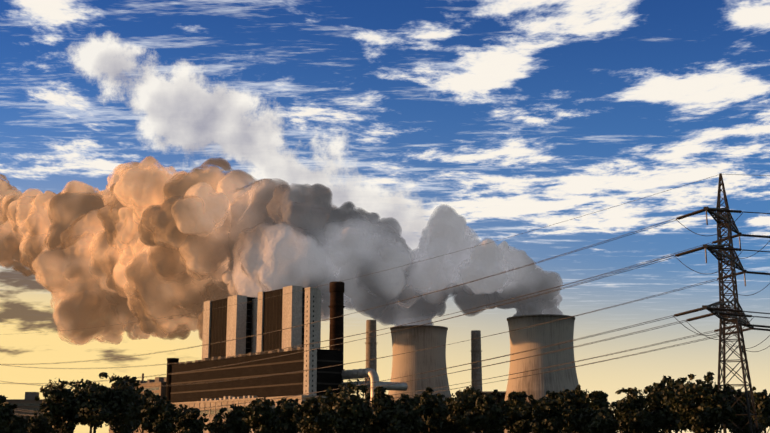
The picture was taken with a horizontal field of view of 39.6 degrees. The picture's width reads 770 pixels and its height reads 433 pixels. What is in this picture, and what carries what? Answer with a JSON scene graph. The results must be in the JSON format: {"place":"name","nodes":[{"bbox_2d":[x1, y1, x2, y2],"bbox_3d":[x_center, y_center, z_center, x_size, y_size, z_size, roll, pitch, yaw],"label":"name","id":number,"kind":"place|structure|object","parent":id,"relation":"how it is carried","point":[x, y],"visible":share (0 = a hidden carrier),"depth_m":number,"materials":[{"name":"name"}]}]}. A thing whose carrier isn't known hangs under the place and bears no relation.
{"place":"outdoors","nodes":[
{"label":"outdoors","id":0,"kind":"place"},
{"bbox_2d":[2,392,56,432],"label":"distant hall","id":1,"kind":"structure","parent":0,"point":[29,402],"depth_m":1175.22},
{"bbox_2d":[109,373,165,432],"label":"station annex","id":2,"kind":"object","parent":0,"point":[150,384],"visible":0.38,"depth_m":988.09,"materials":[{"name":"beige concrete"}]},
{"bbox_2d":[0,156,288,345],"bbox_3d":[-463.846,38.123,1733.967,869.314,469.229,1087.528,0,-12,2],"label":"cloud","id":3,"kind":"structure","parent":0,"point":[148,239],"depth_m":1434.92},
{"bbox_2d":[165,358,178,401],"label":"round station tower","id":4,"kind":"structure","parent":0,"point":[172,361],"depth_m":967.46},
{"bbox_2d":[170,347,342,402],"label":"station hall","id":5,"kind":"structure","parent":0,"point":[284,384],"depth_m":855.57,"materials":[{"name":"brown metal"}]},
{"bbox_2d":[303,287,317,394],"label":"station lift tower","id":6,"kind":"structure","parent":0,"point":[310,336],"depth_m":800.70,"materials":[{"name":"beige concrete"}]},
{"bbox_2d":[365,320,376,404],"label":"concrete chimney","id":7,"kind":"object","parent":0,"point":[371,348],"visible":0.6,"depth_m":1092.74,"materials":[{"name":"grey concrete"}]},
{"bbox_2d":[0,0,769,432],"label":"sky","id":8,"kind":"structure","parent":0,"point":[517,117],"materials":[{"name":"blue"}]},
{"bbox_2d":[344,297,447,326],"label":"cloud","id":9,"kind":"structure","parent":0,"point":[420,310],"depth_m":1217.07,"materials":[{"name":"grey"}]},
{"bbox_2d":[232,184,562,320],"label":"cloud","id":10,"kind":"structure","parent":0,"point":[313,237],"depth_m":1048.26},
{"bbox_2d":[471,330,481,390],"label":"concrete chimney","id":11,"kind":"object","parent":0,"point":[476,373],"visible":0.6,"depth_m":1235.11,"materials":[{"name":"grey concrete"}]},
{"bbox_2d":[762,393,769,416],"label":"tree","id":12,"kind":"object","parent":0,"point":[766,411],"visible":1,"depth_m":235.89,"materials":[{"name":"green plant"}]},
{"label":"ground","id":13,"kind":"structure","parent":0,"visible":0},
{"bbox_2d":[0,395,18,432],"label":"tree","id":14,"kind":"object","parent":13,"relation":"on","point":[7,415],"visible":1,"depth_m":244.65,"materials":[{"name":"green plant"}]},
{"bbox_2d":[8,417,27,432],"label":"tree","id":15,"kind":"object","parent":13,"relation":"on","point":[17,424],"visible":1,"depth_m":244.71,"materials":[{"name":"green plant"}]},
{"bbox_2d":[9,415,31,430],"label":"tree","id":16,"kind":"object","parent":13,"relation":"on","point":[28,418],"visible":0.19,"depth_m":365.39,"materials":[{"name":"green plant"}]},
{"bbox_2d":[26,413,49,432],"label":"tree","id":17,"kind":"object","parent":13,"relation":"on","point":[40,424],"visible":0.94,"depth_m":311.46,"materials":[{"name":"green plant"}]},
{"bbox_2d":[28,416,55,432],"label":"tree","id":18,"kind":"object","parent":13,"relation":"on","point":[51,429],"visible":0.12,"depth_m":343.34,"materials":[{"name":"green plant"}]},
{"bbox_2d":[30,377,82,432],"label":"tree","id":19,"kind":"object","parent":13,"relation":"on","point":[49,387],"visible":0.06,"depth_m":397.82,"materials":[{"name":"green plant"}]},
{"bbox_2d":[39,380,81,432],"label":"tree","id":20,"kind":"object","parent":13,"relation":"on","point":[57,413],"visible":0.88,"depth_m":286.97,"materials":[{"name":"green plant"}]},
{"bbox_2d":[73,383,104,432],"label":"tree","id":21,"kind":"object","parent":13,"relation":"on","point":[76,392],"visible":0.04,"depth_m":348.17,"materials":[{"name":"green plant"}]},
{"bbox_2d":[68,372,142,432],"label":"tree","id":22,"kind":"object","parent":13,"relation":"on","point":[101,403],"visible":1,"depth_m":288.58,"materials":[{"name":"green plant"}]},
{"bbox_2d":[104,389,142,432],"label":"tree","id":23,"kind":"object","parent":13,"relation":"on","point":[135,429],"visible":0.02,"depth_m":400.72,"materials":[{"name":"green plant"}]},
{"bbox_2d":[108,375,153,432],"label":"tree","id":24,"kind":"object","parent":13,"relation":"on","point":[132,381],"visible":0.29,"depth_m":313.65,"materials":[{"name":"green plant"}]},
{"bbox_2d":[137,389,149,432],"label":"tree","id":25,"kind":"object","parent":13,"relation":"on","point":[143,397],"visible":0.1,"depth_m":404.64,"materials":[{"name":"green plant"}]},
{"bbox_2d":[138,393,175,432],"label":"tree","id":26,"kind":"object","parent":13,"relation":"on","point":[157,410],"visible":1,"depth_m":261.24,"materials":[{"name":"green plant"}]},
{"bbox_2d":[156,404,186,432],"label":"tree","id":27,"kind":"object","parent":13,"relation":"on","point":[174,425],"visible":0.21,"depth_m":378.36,"materials":[{"name":"green plant"}]},
{"bbox_2d":[173,404,208,432],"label":"tree","id":28,"kind":"object","parent":13,"relation":"on","point":[191,421],"visible":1,"depth_m":303.17,"materials":[{"name":"green plant"}]},
{"bbox_2d":[204,418,229,432],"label":"tree","id":29,"kind":"object","parent":13,"relation":"on","point":[217,426],"visible":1,"depth_m":237.91,"materials":[{"name":"green plant"}]},
{"bbox_2d":[202,295,257,359],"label":"boiler house","id":30,"kind":"structure","parent":13,"relation":"on","point":[229,322],"depth_m":925.77,"materials":[{"name":"white concrete"}]},
{"bbox_2d":[213,404,252,432],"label":"tree","id":31,"kind":"object","parent":13,"relation":"on","point":[234,423],"visible":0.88,"depth_m":285.83,"materials":[{"name":"green plant"}]},
{"bbox_2d":[242,397,281,432],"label":"tree","id":32,"kind":"object","parent":13,"relation":"on","point":[260,415],"visible":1,"depth_m":233.15,"materials":[{"name":"green plant"}]},
{"bbox_2d":[172,395,360,432],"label":"low building","id":33,"kind":"structure","parent":13,"relation":"on","point":[224,401],"depth_m":872.44,"materials":[{"name":"beige concrete"}]},
{"bbox_2d":[256,285,320,354],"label":"boiler house","id":34,"kind":"structure","parent":13,"relation":"on","point":[281,311],"depth_m":860.58,"materials":[{"name":"white concrete"}]},
{"bbox_2d":[274,397,306,432],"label":"tree","id":35,"kind":"object","parent":13,"relation":"on","point":[288,412],"visible":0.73,"depth_m":304.35,"materials":[{"name":"green plant"}]},
{"bbox_2d":[293,396,333,432],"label":"tree","id":36,"kind":"object","parent":13,"relation":"on","point":[306,424],"visible":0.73,"depth_m":243.66,"materials":[{"name":"green plant"}]},
{"bbox_2d":[328,281,344,380],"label":"dark chimney","id":37,"kind":"object","parent":13,"relation":"on","point":[336,292],"visible":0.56,"depth_m":899.17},
{"bbox_2d":[314,382,375,432],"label":"tree","id":38,"kind":"object","parent":13,"relation":"on","point":[350,413],"visible":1,"depth_m":232.96,"materials":[{"name":"green plant"}]},
{"bbox_2d":[340,368,407,402],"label":"flue gas ducts","id":39,"kind":"object","parent":13,"relation":"on","point":[365,373],"visible":0.54,"depth_m":797.42,"materials":[{"name":"metal"}]},
{"bbox_2d":[360,386,394,432],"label":"tree","id":40,"kind":"object","parent":13,"relation":"on","point":[379,400],"visible":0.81,"depth_m":255.65,"materials":[{"name":"green plant"}]},
{"bbox_2d":[371,394,395,432],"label":"tree","id":41,"kind":"object","parent":13,"relation":"on","point":[384,431],"visible":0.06,"depth_m":402.98,"materials":[{"name":"green plant"}]},
{"bbox_2d":[381,394,425,432],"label":"tree","id":42,"kind":"object","parent":13,"relation":"on","point":[403,415],"visible":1,"depth_m":231.45,"materials":[{"name":"green plant"}]},
{"bbox_2d":[388,325,450,399],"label":"cooling tower","id":43,"kind":"structure","parent":13,"relation":"on","point":[416,339],"depth_m":1201.35,"materials":[{"name":"beige concrete"}]},
{"bbox_2d":[413,387,448,432],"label":"tree","id":44,"kind":"object","parent":13,"relation":"on","point":[436,410],"visible":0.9,"depth_m":290.05,"materials":[{"name":"green plant"}]},
{"bbox_2d":[438,385,482,432],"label":"tree","id":45,"kind":"object","parent":13,"relation":"on","point":[459,406],"visible":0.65,"depth_m":302.40,"materials":[{"name":"green plant"}]},
{"bbox_2d":[468,426,482,432],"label":"tree","id":46,"kind":"object","parent":13,"relation":"on","point":[476,429],"depth_m":366.26,"materials":[{"name":"green plant"}]},
{"bbox_2d":[451,391,505,432],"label":"low building","id":47,"kind":"structure","parent":13,"relation":"on","point":[501,397],"depth_m":1132.16,"materials":[{"name":"concrete"}]},
{"bbox_2d":[462,389,510,432],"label":"tree","id":48,"kind":"object","parent":13,"relation":"on","point":[486,412],"visible":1,"depth_m":236.44,"materials":[{"name":"green plant"}]},
{"bbox_2d":[481,402,504,432],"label":"tree","id":49,"kind":"object","parent":13,"relation":"on","point":[493,431],"visible":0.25,"depth_m":367.61,"materials":[{"name":"green plant"}]},
{"bbox_2d":[501,391,536,432],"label":"tree","id":50,"kind":"object","parent":13,"relation":"on","point":[516,423],"visible":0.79,"depth_m":270.27,"materials":[{"name":"green plant"}]},
{"bbox_2d":[506,392,533,432],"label":"tree","id":51,"kind":"object","parent":13,"relation":"on","point":[530,397],"visible":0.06,"depth_m":371.53,"materials":[{"name":"green plant"}]},
{"bbox_2d":[503,314,578,432],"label":"cooling tower","id":52,"kind":"structure","parent":13,"relation":"on","point":[537,386],"depth_m":1030.27,"materials":[{"name":"beige concrete"}]},
{"bbox_2d":[514,390,575,432],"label":"tree","id":53,"kind":"object","parent":13,"relation":"on","point":[549,415],"visible":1,"depth_m":249.70,"materials":[{"name":"green plant"}]},
{"bbox_2d":[536,391,569,432],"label":"tree","id":54,"kind":"object","parent":13,"relation":"on","point":[557,400],"visible":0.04,"depth_m":337.69,"materials":[{"name":"green plant"}]},
{"bbox_2d":[552,384,590,432],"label":"tree","id":55,"kind":"object","parent":13,"relation":"on","point":[577,396],"visible":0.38,"depth_m":262.64,"materials":[{"name":"green plant"}]},
{"bbox_2d":[578,390,618,432],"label":"tree","id":56,"kind":"object","parent":13,"relation":"on","point":[595,416],"visible":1,"depth_m":233.79,"materials":[{"name":"green plant"}]},
{"bbox_2d":[607,407,619,432],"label":"tree","id":57,"kind":"object","parent":13,"relation":"on","point":[613,430],"visible":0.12,"depth_m":348.90,"materials":[{"name":"green plant"}]},
{"bbox_2d":[609,400,650,432],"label":"tree","id":58,"kind":"object","parent":13,"relation":"on","point":[615,417],"visible":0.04,"depth_m":351.99,"materials":[{"name":"green plant"}]},
{"bbox_2d":[612,386,661,432],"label":"tree","id":59,"kind":"object","parent":13,"relation":"on","point":[634,417],"visible":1,"depth_m":289.36,"materials":[{"name":"green plant"}]},
{"bbox_2d":[626,385,673,432],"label":"tree","id":60,"kind":"object","parent":13,"relation":"on","point":[654,429],"visible":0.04,"depth_m":364.55,"materials":[{"name":"green plant"}]},
{"bbox_2d":[644,375,694,432],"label":"tree","id":61,"kind":"object","parent":13,"relation":"on","point":[683,379],"visible":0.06,"depth_m":344.46,"materials":[{"name":"green plant"}]},
{"bbox_2d":[647,378,692,432],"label":"tree","id":62,"kind":"object","parent":13,"relation":"on","point":[662,414],"visible":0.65,"depth_m":292.41,"materials":[{"name":"green plant"}]},
{"bbox_2d":[671,379,716,430],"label":"tree","id":63,"kind":"object","parent":13,"relation":"on","point":[680,383],"depth_m":338.57,"materials":[{"name":"green plant"}]},
{"bbox_2d":[660,371,736,432],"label":"tree","id":64,"kind":"object","parent":13,"relation":"on","point":[701,415],"visible":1,"depth_m":238.20,"materials":[{"name":"green plant"}]},
{"bbox_2d":[702,173,758,432],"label":"pylon","id":65,"kind":"object","parent":13,"relation":"on","point":[720,255],"visible":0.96,"depth_m":250.69,"materials":[{"name":"metal"}]},
{"bbox_2d":[0,174,769,417],"bbox_3d":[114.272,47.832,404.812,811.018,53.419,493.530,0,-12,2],"label":"conductors","id":66,"kind":"object","parent":65,"relation":"attached to","point":[476,338],"visible":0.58,"depth_m":299.29,"materials":[{"name":"grey"}]},
{"bbox_2d":[674,208,769,334],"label":"insulators","id":67,"kind":"object","parent":65,"relation":"attached to","point":[711,247],"visible":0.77,"depth_m":240.54,"materials":[{"name":"grey"}]},
{"bbox_2d":[721,387,765,432],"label":"tree","id":68,"kind":"object","parent":13,"relation":"on","point":[737,409],"visible":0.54,"depth_m":289.35,"materials":[{"name":"green plant"}]},
{"bbox_2d":[746,386,769,432],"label":"tree","id":69,"kind":"object","parent":13,"relation":"on","point":[760,403],"visible":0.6,"depth_m":308.51,"materials":[{"name":"green plant"}]}
]}

